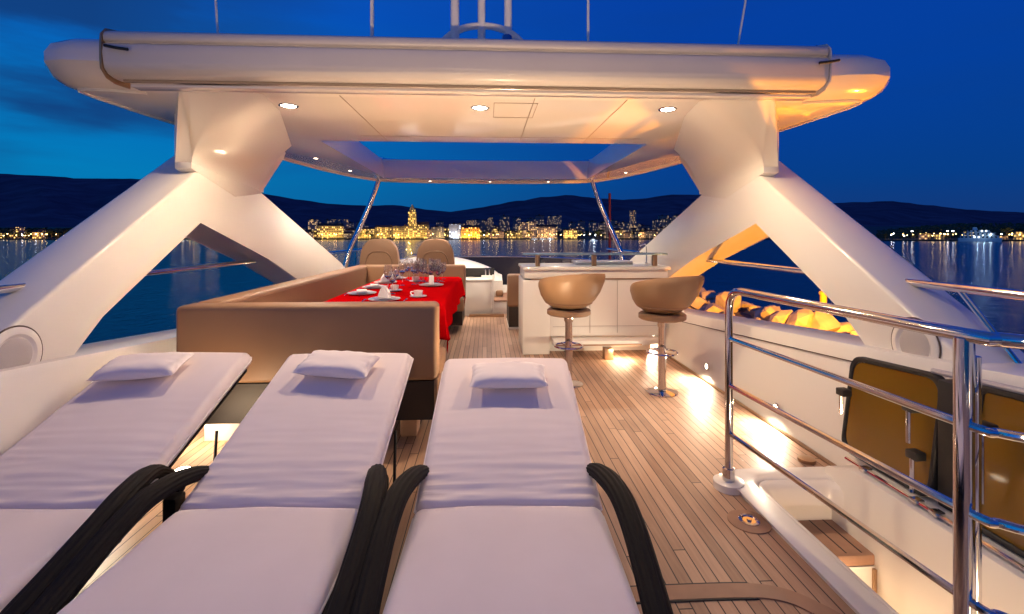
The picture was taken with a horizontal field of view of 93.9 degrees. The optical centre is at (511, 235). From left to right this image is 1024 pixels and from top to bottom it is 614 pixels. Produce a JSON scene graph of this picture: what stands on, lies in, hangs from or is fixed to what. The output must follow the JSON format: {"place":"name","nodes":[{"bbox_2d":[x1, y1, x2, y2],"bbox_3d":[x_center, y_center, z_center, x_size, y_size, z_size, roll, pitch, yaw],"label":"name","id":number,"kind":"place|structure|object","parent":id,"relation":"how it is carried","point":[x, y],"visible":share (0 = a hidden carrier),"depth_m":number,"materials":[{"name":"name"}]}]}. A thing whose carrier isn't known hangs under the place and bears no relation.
{"place":"outdoors","nodes":[
{"label":"outdoors","id":0,"kind":"place"},
{"bbox_2d":[408,205,416,225],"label":"bell tower","id":1,"kind":"structure","parent":0,"point":[412,217],"depth_m":849.87,"materials":[{"name":"stone"}]},
{"bbox_2d":[75,314,855,613],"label":"deck","id":2,"kind":"structure","parent":0,"point":[663,458],"depth_m":2.96,"materials":[{"name":"brown wood"}]},
{"bbox_2d":[0,329,175,455],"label":"bulwark","id":3,"kind":"object","parent":2,"relation":"attached to","point":[33,395],"visible":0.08,"depth_m":2.44,"materials":[{"name":"white"}]},
{"bbox_2d":[0,248,361,293],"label":"side rail","id":4,"kind":"object","parent":3,"relation":"on","point":[10,288],"visible":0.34,"depth_m":3.97,"materials":[{"name":"silver metal"}]},
{"bbox_2d":[0,352,251,613],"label":"sun lounger","id":5,"kind":"object","parent":2,"relation":"on","point":[79,470],"visible":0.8,"depth_m":2.05,"materials":[{"name":"white fabric"}]},
{"bbox_2d":[86,352,194,380],"bbox_3d":[-1.977,0.698,2.562,0.410,0.081,0.230,-2,15,-8],"label":"head pillow","id":6,"kind":"object","parent":5,"relation":"on","point":[139,366],"visible":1,"depth_m":2.49,"materials":[{"name":"fabric"}]},
{"bbox_2d":[25,353,413,613],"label":"sun lounger","id":7,"kind":"object","parent":2,"relation":"on","point":[277,512],"visible":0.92,"depth_m":1.72,"materials":[{"name":"white fabric"}]},
{"bbox_2d":[291,350,381,378],"bbox_3d":[-0.946,0.696,2.596,0.410,0.082,0.230,2,14,5],"label":"head pillow","id":8,"kind":"object","parent":7,"relation":"on","point":[342,364],"visible":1,"depth_m":2.53,"materials":[{"name":"fabric"}]},
{"bbox_2d":[176,264,465,440],"bbox_3d":[-1.457,0.930,5.340,1.694,0.940,4.420,0,0,-3],"label":"dining sofa","id":9,"kind":"object","parent":2,"relation":"on","point":[270,329],"visible":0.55,"depth_m":3.15,"materials":[{"name":"beige leather"}]},
{"bbox_2d":[360,239,399,264],"bbox_3d":[-2.329,0.730,8.638,0.723,1.340,0.702,0,0,-3],"label":"helm chair","id":10,"kind":"object","parent":2,"relation":"on","point":[379,251],"visible":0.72,"depth_m":8.30,"materials":[{"name":"beige leather"}]},
{"bbox_2d":[416,239,454,263],"bbox_3d":[-1.361,0.730,8.689,0.723,1.340,0.702,0,0,-3],"label":"helm chair","id":11,"kind":"object","parent":2,"relation":"on","point":[442,249],"visible":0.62,"depth_m":8.35,"materials":[{"name":"beige leather"}]},
{"bbox_2d":[400,255,502,296],"bbox_3d":[-1.215,0.873,9.259,2.050,1.054,1.529,0,0,-3],"label":"helm console","id":12,"kind":"object","parent":2,"relation":"on","point":[475,269],"visible":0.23,"depth_m":8.96,"materials":[{"name":"white"}]},
{"bbox_2d":[465,275,503,316],"bbox_3d":[-0.507,1.040,8.460,0.720,0.720,0.590,0,0,-3],"label":"side cabinet","id":13,"kind":"object","parent":2,"relation":"on","point":[479,300],"visible":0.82,"depth_m":8.28,"materials":[{"name":"white"}]},
{"bbox_2d":[400,256,590,292],"bbox_3d":[-0.518,0.922,9.806,4.518,0.941,1.780,0,0,-3],"label":"windscreen","id":14,"kind":"object","parent":2,"relation":"on","point":[504,266],"visible":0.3,"depth_m":10.41,"materials":[{"name":"grey"}]},
{"bbox_2d":[494,293,506,313],"bbox_3d":[-0.188,1.275,9.043,0.320,0.250,1.120,0,0,-3],"label":"step","id":15,"kind":"object","parent":2,"relation":"on","point":[500,304],"visible":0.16,"depth_m":8.50,"materials":[{"name":"white"}]},
{"bbox_2d":[349,358,673,613],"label":"sun lounger","id":16,"kind":"object","parent":2,"relation":"on","point":[509,518],"visible":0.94,"depth_m":1.71,"materials":[{"name":"white fabric"}]},
{"bbox_2d":[469,361,547,387],"bbox_3d":[-0.019,0.744,2.553,0.410,0.074,0.230,0,12,-1],"label":"head pillow","id":17,"kind":"object","parent":16,"relation":"on","point":[511,374],"visible":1,"depth_m":2.48,"materials":[{"name":"fabric"}]},
{"bbox_2d":[0,28,1023,362],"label":"hardtop","id":18,"kind":"object","parent":2,"relation":"on","point":[216,100],"visible":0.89,"depth_m":3.31,"materials":[{"name":"beige"}]},
{"bbox_2d":[0,325,42,368],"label":"speaker","id":19,"kind":"object","parent":18,"relation":"attached to","point":[21,345],"depth_m":2.34,"materials":[{"name":"white"}]},
{"bbox_2d":[215,0,218,32],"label":"whip antenna","id":20,"kind":"object","parent":18,"relation":"on","point":[216,15],"visible":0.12,"depth_m":3.39,"materials":[{"name":"white"}]},
{"bbox_2d":[278,103,298,108],"bbox_3d":[-1.637,-0.947,3.498,0.140,0.005,0.140,0,0,-3],"label":"ceiling light","id":21,"kind":"object","parent":18,"relation":"attached to","point":[288,105],"visible":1,"depth_m":3.48,"materials":[{"name":"silver metal"}]},
{"bbox_2d":[370,0,373,35],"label":"whip antenna","id":22,"kind":"object","parent":18,"relation":"on","point":[371,17],"visible":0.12,"depth_m":3.44,"materials":[{"name":"white"}]},
{"bbox_2d":[471,105,488,109],"bbox_3d":[-0.238,-0.947,3.552,0.140,0.005,0.140,0,0,-3],"label":"ceiling light","id":23,"kind":"object","parent":18,"relation":"attached to","point":[479,107],"visible":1,"depth_m":3.54,"materials":[{"name":"silver metal"}]},
{"bbox_2d":[442,0,522,39],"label":"radar mast","id":24,"kind":"object","parent":18,"relation":"on","point":[481,25],"visible":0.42,"depth_m":3.67,"materials":[{"name":"white"}]},
{"bbox_2d":[587,0,588,40],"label":"whip antenna","id":25,"kind":"object","parent":18,"relation":"on","point":[587,20],"visible":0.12,"depth_m":3.53,"materials":[{"name":"white"}]},
{"bbox_2d":[658,107,677,111],"bbox_3d":[1.172,-0.947,3.597,0.140,0.005,0.140,0,0,-3],"label":"ceiling light","id":26,"kind":"object","parent":18,"relation":"attached to","point":[666,109],"visible":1,"depth_m":3.59,"materials":[{"name":"silver metal"}]},
{"bbox_2d":[737,0,746,43],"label":"whip antenna","id":27,"kind":"object","parent":18,"relation":"on","point":[741,23],"visible":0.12,"depth_m":3.59,"materials":[{"name":"white"}]},
{"bbox_2d":[891,317,940,358],"bbox_3d":[2.158,0.590,2.567,0.015,0.300,0.300,0,0,-3],"label":"wall speaker","id":28,"kind":"object","parent":18,"relation":"attached to","point":[913,342],"depth_m":2.55,"materials":[{"name":"white"}]},
{"bbox_2d":[506,274,520,328],"bbox_3d":[0.706,0.995,7.573,1.590,0.810,0.850,0,0,-3],"label":"companion seat","id":29,"kind":"object","parent":2,"relation":"on","point":[512,319],"visible":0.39,"depth_m":7.12,"materials":[{"name":"beige leather"}]},
{"bbox_2d":[538,273,605,388],"bbox_3d":[0.553,0.868,4.452,0.616,1.065,0.637,0,0,-24],"label":"bar stool","id":30,"kind":"object","parent":2,"relation":"on","point":[568,298],"visible":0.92,"depth_m":4.28,"materials":[{"name":"leather"}]},
{"bbox_2d":[518,252,670,359],"bbox_3d":[0.991,0.804,5.886,1.760,1.192,1.050,0,0,-3],"label":"bar counter","id":31,"kind":"object","parent":2,"relation":"on","point":[610,323],"visible":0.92,"depth_m":5.67,"materials":[{"name":"white"}]},
{"bbox_2d":[630,276,704,397],"bbox_3d":[1.359,0.868,4.215,0.616,1.065,0.637,0,0,-27],"label":"bar stool","id":32,"kind":"object","parent":2,"relation":"on","point":[662,302],"visible":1,"depth_m":4.06,"materials":[{"name":"leather"}]},
{"bbox_2d":[630,582,758,603],"bbox_3d":[1.104,1.398,1.274,0.677,0.004,1.788,0,0,-30],"label":"deck margin caulk","id":33,"kind":"object","parent":2,"relation":"on","point":[702,600],"visible":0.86,"depth_m":1.83,"materials":[{"name":"black rubber"}]},
{"bbox_2d":[630,583,839,613],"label":"deck margin","id":34,"kind":"object","parent":2,"relation":"on","point":[731,590],"visible":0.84,"depth_m":1.86,"materials":[{"name":"brown wood"}]},
{"bbox_2d":[727,509,771,533],"bbox_3d":[1.158,1.392,2.334,0.196,0.016,0.196,0,0,-3],"label":"deck fitting","id":35,"kind":"object","parent":2,"relation":"on","point":[748,521],"visible":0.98,"depth_m":2.32,"materials":[{"name":"brown wood"}]},
{"bbox_2d":[797,454,815,464],"bbox_3d":[1.826,1.388,2.961,0.100,0.024,0.100,0,0,-3],"label":"deck fitting","id":36,"kind":"object","parent":2,"relation":"on","point":[806,459],"visible":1,"depth_m":2.94,"materials":[{"name":"brown metal"}]},
{"bbox_2d":[651,308,1023,501],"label":"bulwark","id":37,"kind":"object","parent":2,"relation":"attached to","point":[695,339],"visible":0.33,"depth_m":3.44,"materials":[{"name":"white"}]},
{"bbox_2d":[606,248,1023,363],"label":"side rail","id":38,"kind":"object","parent":37,"relation":"on","point":[962,290],"visible":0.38,"depth_m":2.50,"materials":[{"name":"silver metal"}]},
{"bbox_2d":[930,368,1023,394],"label":"cap strip","id":39,"kind":"object","parent":37,"relation":"attached to","point":[1006,387],"visible":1,"depth_m":2.03,"materials":[{"name":"paint"}]},
{"bbox_2d":[713,288,1023,613],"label":"guard rail","id":40,"kind":"object","parent":2,"relation":"on","point":[965,502],"visible":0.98,"depth_m":1.56,"materials":[{"name":"silver metal"}]},
{"bbox_2d":[735,465,1023,613],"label":"stair hatch","id":41,"kind":"object","parent":2,"relation":"in","point":[857,570],"visible":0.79,"depth_m":2.27,"materials":[{"name":"white"}]},
{"bbox_2d":[836,357,944,495],"bbox_3d":[1.964,0.955,2.512,0.147,0.580,0.570,0,0,-3],"label":"glass panel","id":42,"kind":"object","parent":41,"relation":"on","point":[900,438],"visible":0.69,"depth_m":2.47,"materials":[{"name":"brown glass"}]},
{"bbox_2d":[845,456,1023,570],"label":"sliding track","id":43,"kind":"structure","parent":41,"relation":"attached to","point":[936,513],"depth_m":2.17,"materials":[{"name":"silver metal"}]},
{"bbox_2d":[938,379,952,512],"bbox_3d":[2.032,0.958,2.154,0.115,0.585,0.137,0,0,-3],"label":"panel divider","id":44,"kind":"object","parent":41,"relation":"on","point":[945,443],"visible":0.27,"depth_m":2.17,"materials":[{"name":"metal"}]},
{"bbox_2d":[982,385,1023,557],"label":"glass panel","id":45,"kind":"object","parent":41,"relation":"on","point":[1003,479],"visible":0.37,"depth_m":1.95,"materials":[{"name":"brown glass"}]},
{"bbox_2d":[0,239,1023,352],"bbox_3d":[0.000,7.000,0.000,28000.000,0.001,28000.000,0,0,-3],"label":"sea","id":46,"kind":"structure","parent":0,"point":[148,304],"depth_m":92.46,"materials":[{"name":"blue liquid"}]},
{"bbox_2d":[958,224,1002,241],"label":"ferry","id":47,"kind":"object","parent":46,"relation":"on","point":[975,231],"visible":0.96,"depth_m":531.65,"materials":[{"name":"white"}]},
{"bbox_2d":[0,174,1023,226],"bbox_3d":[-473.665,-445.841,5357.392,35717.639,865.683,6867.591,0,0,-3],"label":"hills","id":48,"kind":"structure","parent":0,"point":[37,201],"depth_m":4833.85,"materials":[{"name":"blue"}]},
{"bbox_2d":[0,226,1023,240],"bbox_3d":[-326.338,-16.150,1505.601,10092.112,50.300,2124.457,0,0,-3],"label":"shore ground","id":49,"kind":"structure","parent":0,"point":[873,230],"depth_m":814.17,"materials":[{"name":"black"}]},
{"bbox_2d":[15,227,25,237],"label":"shore house","id":50,"kind":"structure","parent":49,"relation":"on","point":[21,230],"depth_m":814.20,"materials":[{"name":"paint"}]},
{"bbox_2d":[0,227,72,237],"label":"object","id":51,"kind":"object","parent":49,"relation":"on","point":[57,230],"visible":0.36,"depth_m":828.47,"materials":[{"name":"black plant"}]},
{"bbox_2d":[32,231,41,237],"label":"shore house","id":52,"kind":"structure","parent":49,"relation":"on","point":[36,234],"depth_m":792.05,"materials":[{"name":"stone"}]},
{"bbox_2d":[308,218,316,230],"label":"apartment block","id":53,"kind":"structure","parent":49,"relation":"on","point":[312,224],"depth_m":1006.91,"materials":[{"name":"paint"}]},
{"bbox_2d":[317,223,343,237],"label":"city building","id":54,"kind":"structure","parent":49,"relation":"on","point":[328,230],"depth_m":824.00,"materials":[{"name":"stone"}]},
{"bbox_2d":[358,227,374,237],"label":"city building","id":55,"kind":"structure","parent":49,"relation":"on","point":[369,230],"depth_m":823.79,"materials":[{"name":"stone"}]},
{"bbox_2d":[375,225,391,237],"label":"city building","id":56,"kind":"structure","parent":49,"relation":"on","point":[385,231],"depth_m":826.19,"materials":[{"name":"stone"}]},
{"bbox_2d":[393,225,428,237],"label":"city building","id":57,"kind":"structure","parent":49,"relation":"on","point":[404,231],"depth_m":824.65,"materials":[{"name":"stone"}]},
{"bbox_2d":[431,225,443,237],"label":"city building","id":58,"kind":"structure","parent":49,"relation":"on","point":[437,231],"depth_m":823.98,"materials":[{"name":"concrete"}]},
{"bbox_2d":[449,223,460,237],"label":"city building","id":59,"kind":"structure","parent":49,"relation":"on","point":[454,230],"depth_m":824.85,"materials":[{"name":"white concrete"}]},
{"bbox_2d":[460,225,479,237],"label":"city building","id":60,"kind":"structure","parent":49,"relation":"on","point":[470,231],"depth_m":825.68,"materials":[{"name":"yellow paint"}]},
{"bbox_2d":[481,220,488,231],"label":"apartment block","id":61,"kind":"structure","parent":49,"relation":"on","point":[484,225],"depth_m":1214.95,"materials":[{"name":"concrete"}]},
{"bbox_2d":[355,230,631,237],"bbox_3d":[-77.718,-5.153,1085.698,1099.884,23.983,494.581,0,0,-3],"label":"woods","id":62,"kind":"object","parent":49,"relation":"on","point":[583,234],"visible":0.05,"depth_m":981.29,"materials":[{"name":"black plant"}]},
{"bbox_2d":[500,215,509,230],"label":"apartment block","id":63,"kind":"structure","parent":49,"relation":"on","point":[504,223],"depth_m":1129.97,"materials":[{"name":"concrete"}]},
{"bbox_2d":[513,217,520,230],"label":"apartment block","id":64,"kind":"structure","parent":49,"relation":"on","point":[516,221],"depth_m":1388.09,"materials":[{"name":"grey concrete"}]},
{"bbox_2d":[522,221,536,237],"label":"city building","id":65,"kind":"structure","parent":49,"relation":"on","point":[527,226],"depth_m":834.00,"materials":[{"name":"paint"}]},
{"bbox_2d":[535,214,544,224],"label":"apartment block","id":66,"kind":"structure","parent":49,"relation":"on","point":[539,219],"depth_m":1003.78,"materials":[{"name":"grey concrete"}]},
{"bbox_2d":[537,224,556,237],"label":"city building","id":67,"kind":"structure","parent":49,"relation":"on","point":[548,231],"depth_m":831.03,"materials":[{"name":"paint"}]},
{"bbox_2d":[547,215,553,224],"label":"apartment block","id":68,"kind":"structure","parent":49,"relation":"on","point":[550,219],"depth_m":1494.78,"materials":[{"name":"concrete"}]},
{"bbox_2d":[554,215,560,231],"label":"apartment block","id":69,"kind":"structure","parent":49,"relation":"on","point":[557,219],"depth_m":1387.56,"materials":[{"name":"grey concrete"}]},
{"bbox_2d":[563,229,577,237],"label":"city building","id":70,"kind":"structure","parent":49,"relation":"on","point":[567,233],"depth_m":832.14,"materials":[{"name":"stone"}]},
{"bbox_2d":[578,220,584,234],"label":"apartment block","id":71,"kind":"structure","parent":49,"relation":"on","point":[581,224],"depth_m":1044.57,"materials":[{"name":"grey concrete"}]},
{"bbox_2d":[589,220,596,233],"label":"apartment block","id":72,"kind":"structure","parent":49,"relation":"on","point":[592,225],"depth_m":1193.77,"materials":[{"name":"grey concrete"}]},
{"bbox_2d":[598,221,605,233],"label":"apartment block","id":73,"kind":"structure","parent":49,"relation":"on","point":[601,225],"depth_m":992.31,"materials":[{"name":"concrete"}]},
{"bbox_2d":[619,221,628,231],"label":"apartment block","id":74,"kind":"structure","parent":49,"relation":"on","point":[625,225],"depth_m":1076.18,"materials":[{"name":"concrete"}]},
{"bbox_2d":[630,210,632,231],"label":"building","id":75,"kind":"structure","parent":49,"relation":"on","point":[631,218],"depth_m":1250.04,"materials":[{"name":"paint"}]},
{"bbox_2d":[644,230,652,237],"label":"shore house","id":76,"kind":"structure","parent":49,"relation":"on","point":[649,233],"depth_m":842.41,"materials":[{"name":"concrete"}]},
{"bbox_2d":[655,219,661,229],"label":"apartment block","id":77,"kind":"structure","parent":49,"relation":"on","point":[658,223],"depth_m":1287.77,"materials":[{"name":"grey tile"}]},
{"bbox_2d":[876,222,1023,238],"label":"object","id":78,"kind":"object","parent":49,"relation":"on","point":[932,230],"visible":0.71,"depth_m":683.91,"materials":[{"name":"plant"}]},
{"bbox_2d":[1013,231,1023,239],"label":"shore house","id":79,"kind":"structure","parent":49,"relation":"on","point":[1018,236],"depth_m":576.42,"materials":[{"name":"stone"}]},
{"bbox_2d":[0,0,1023,211],"label":"sky","id":80,"kind":"structure","parent":0,"point":[946,129],"materials":[{"name":"blue"}]},
{"bbox_2d":[608,193,610,259],"bbox_3d":[2.554,0.250,12.500,0.180,2.700,0.180,0,0,-3],"label":"jackstaff","id":81,"kind":"object","parent":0,"point":[609,216],"visible":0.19,"depth_m":12.47,"materials":[{"name":"red paint"}]},
{"bbox_2d":[696,309,753,318],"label":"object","id":82,"kind":"structure","parent":0,"point":[739,313],"depth_m":31.99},
{"bbox_2d":[690,297,707,308],"bbox_3d":[13.177,4.857,34.323,1.416,0.940,1.522,18,-9,-1],"label":"rock","id":83,"kind":"object","parent":82,"relation":"on","point":[698,302],"visible":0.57,"depth_m":33.74,"materials":[{"name":"stone"}]},
{"bbox_2d":[700,291,716,301],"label":"rock","id":84,"kind":"object","parent":82,"relation":"on","point":[709,295],"visible":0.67,"depth_m":35.58,"materials":[{"name":"stone"}]},
{"bbox_2d":[704,303,724,313],"bbox_3d":[13.651,4.976,31.881,1.744,0.913,1.657,5,-12,21],"label":"rock","id":85,"kind":"object","parent":82,"relation":"on","point":[714,307],"visible":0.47,"depth_m":31.34,"materials":[{"name":"stone"}]},
{"bbox_2d":[715,291,741,312],"bbox_3d":[14.672,4.499,32.312,1.527,1.439,1.448,0,0,2],"label":"rock","id":86,"kind":"object","parent":82,"relation":"on","point":[721,299],"visible":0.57,"depth_m":31.99,"materials":[{"name":"stone"}]},
{"bbox_2d":[740,301,755,310],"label":"rock","id":87,"kind":"object","parent":82,"relation":"on","point":[745,305],"visible":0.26,"depth_m":33.49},
{"bbox_2d":[747,306,762,317],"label":"rock","id":88,"kind":"object","parent":82,"relation":"on","point":[752,310],"visible":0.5,"depth_m":30.11,"materials":[{"name":"stone"}]},
{"bbox_2d":[754,305,774,320],"bbox_3d":[15.282,4.760,28.595,1.422,1.259,1.381,0,0,31],"label":"rock","id":89,"kind":"object","parent":82,"relation":"on","point":[757,315],"visible":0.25,"depth_m":28.68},
{"bbox_2d":[761,306,780,320],"bbox_3d":[15.003,4.587,27.569,1.184,1.206,1.640,-2,-22,30],"label":"rock","id":90,"kind":"object","parent":82,"relation":"on","point":[767,312],"visible":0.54,"depth_m":27.22,"materials":[{"name":"stone"}]},
{"bbox_2d":[768,310,793,323],"bbox_3d":[15.008,4.601,26.180,1.879,1.036,1.977,0,-10,-35],"label":"rock","id":91,"kind":"object","parent":82,"relation":"on","point":[781,316],"visible":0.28,"depth_m":25.70,"materials":[{"name":"stone"}]},
{"bbox_2d":[786,309,813,327],"bbox_3d":[15.025,4.530,24.881,1.756,1.565,1.391,0,0,-32],"label":"rock","id":92,"kind":"object","parent":82,"relation":"on","point":[802,317],"visible":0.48,"depth_m":24.24,"materials":[{"name":"stone"}]},
{"bbox_2d":[819,291,826,302],"bbox_3d":[15.960,4.090,24.500,0.700,2.520,0.682,0,0,-3],"label":"mooring post","id":93,"kind":"object","parent":82,"relation":"on","point":[823,297],"visible":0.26,"depth_m":24.36,"materials":[{"name":"paint"}]},
{"bbox_2d":[810,311,840,331],"bbox_3d":[15.508,4.447,24.059,1.711,1.163,1.852,-20,0,-15],"label":"rock","id":94,"kind":"object","parent":82,"relation":"on","point":[824,321],"visible":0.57,"depth_m":23.64,"materials":[{"name":"stone"}]},
{"bbox_2d":[836,322,853,332],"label":"rock","id":95,"kind":"object","parent":82,"relation":"on","point":[846,327],"visible":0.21,"depth_m":24.60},
{"bbox_3d":[-1.247,1.008,5.592,1.100,0.784,2.800,0,0,-3],"label":"dining table","id":96,"kind":"object","parent":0,"visible":0},
{"bbox_2d":[324,277,465,351],"bbox_3d":[-1.248,0.820,5.592,1.282,0.428,2.985,0,0,-3],"label":"tablecloth","id":97,"kind":"object","parent":96,"relation":"on","point":[448,294],"visible":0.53,"depth_m":4.99,"materials":[{"name":"red fabric"}]},
{"bbox_2d":[347,290,375,294],"bbox_3d":[-1.541,0.592,4.905,0.294,0.029,0.294,0,0,-3],"label":"dinner plate","id":98,"kind":"object","parent":97,"relation":"on","point":[361,293],"visible":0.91,"depth_m":4.89,"materials":[{"name":"white"}]},
{"bbox_2d":[362,285,387,288],"bbox_3d":[-1.571,0.592,5.475,0.294,0.029,0.294,0,0,-3],"label":"dinner plate","id":99,"kind":"object","parent":97,"relation":"on","point":[373,287],"visible":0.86,"depth_m":5.47,"materials":[{"name":"white"}]},
{"bbox_2d":[368,296,399,300],"bbox_3d":[-1.186,0.592,4.444,0.294,0.029,0.294,0,0,-3],"label":"dinner plate","id":100,"kind":"object","parent":97,"relation":"on","point":[392,298],"visible":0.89,"depth_m":4.43,"materials":[{"name":"white"}]},
{"bbox_2d":[378,287,390,297],"bbox_3d":[-1.186,0.530,4.444,0.120,0.104,0.056,0,0,18],"label":"napkin","id":101,"kind":"object","parent":100,"relation":"on","point":[384,292],"visible":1,"depth_m":4.42,"materials":[{"name":"white"}]},
{"bbox_2d":[384,265,391,291],"bbox_3d":[-1.333,0.461,5.137,0.092,0.290,0.092,0,0,-3],"label":"wine glass","id":102,"kind":"object","parent":97,"relation":"on","point":[387,268],"visible":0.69,"depth_m":5.10,"materials":[{"name":"white"}]},
{"bbox_2d":[388,271,395,293],"bbox_3d":[-1.244,0.488,4.961,0.080,0.235,0.080,0,0,-3],"label":"wine glass","id":103,"kind":"object","parent":97,"relation":"on","point":[392,276],"visible":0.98,"depth_m":4.93,"materials":[{"name":"clear"}]},
{"bbox_2d":[399,261,405,285],"bbox_3d":[-1.327,0.461,5.788,0.092,0.290,0.092,0,0,-3],"label":"wine glass","id":104,"kind":"object","parent":97,"relation":"on","point":[402,267],"visible":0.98,"depth_m":5.76,"materials":[{"name":"clear"}]},
{"bbox_2d":[406,259,412,280],"bbox_3d":[-1.369,0.461,6.387,0.092,0.290,0.092,0,0,-3],"label":"wine glass","id":105,"kind":"object","parent":97,"relation":"on","point":[408,261],"visible":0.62,"depth_m":6.35,"materials":[{"name":"clear"}]},
{"bbox_2d":[410,261,416,284],"bbox_3d":[-1.213,0.461,5.894,0.092,0.290,0.092,0,0,-3],"label":"wine glass","id":106,"kind":"object","parent":97,"relation":"on","point":[413,267],"visible":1,"depth_m":5.86,"materials":[{"name":"clear"}]},
{"bbox_2d":[410,290,426,297],"bbox_3d":[-0.918,0.573,4.678,0.166,0.066,0.166,0,0,-12],"label":"coffee cup","id":107,"kind":"object","parent":97,"relation":"on","point":[417,293],"visible":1,"depth_m":4.65,"materials":[{"name":"white"}]},
{"bbox_2d":[419,261,426,273],"bbox_3d":[-1.090,0.461,5.851,0.092,0.290,0.092,0,0,-3],"label":"wine glass","id":108,"kind":"object","parent":97,"relation":"on","point":[422,266],"visible":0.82,"depth_m":5.82,"materials":[{"name":"clear"}]},
{"bbox_2d":[419,283,443,286],"bbox_3d":[-0.963,0.592,5.707,0.294,0.029,0.294,0,0,-3],"label":"dinner plate","id":109,"kind":"object","parent":97,"relation":"on","point":[432,285],"visible":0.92,"depth_m":5.69,"materials":[{"name":"white"}]},
{"bbox_2d":[435,265,440,275],"bbox_3d":[-0.913,0.488,5.910,0.080,0.235,0.080,0,0,-3],"label":"wine glass","id":110,"kind":"object","parent":97,"relation":"on","point":[438,270],"visible":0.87,"depth_m":5.88,"materials":[{"name":"white"}]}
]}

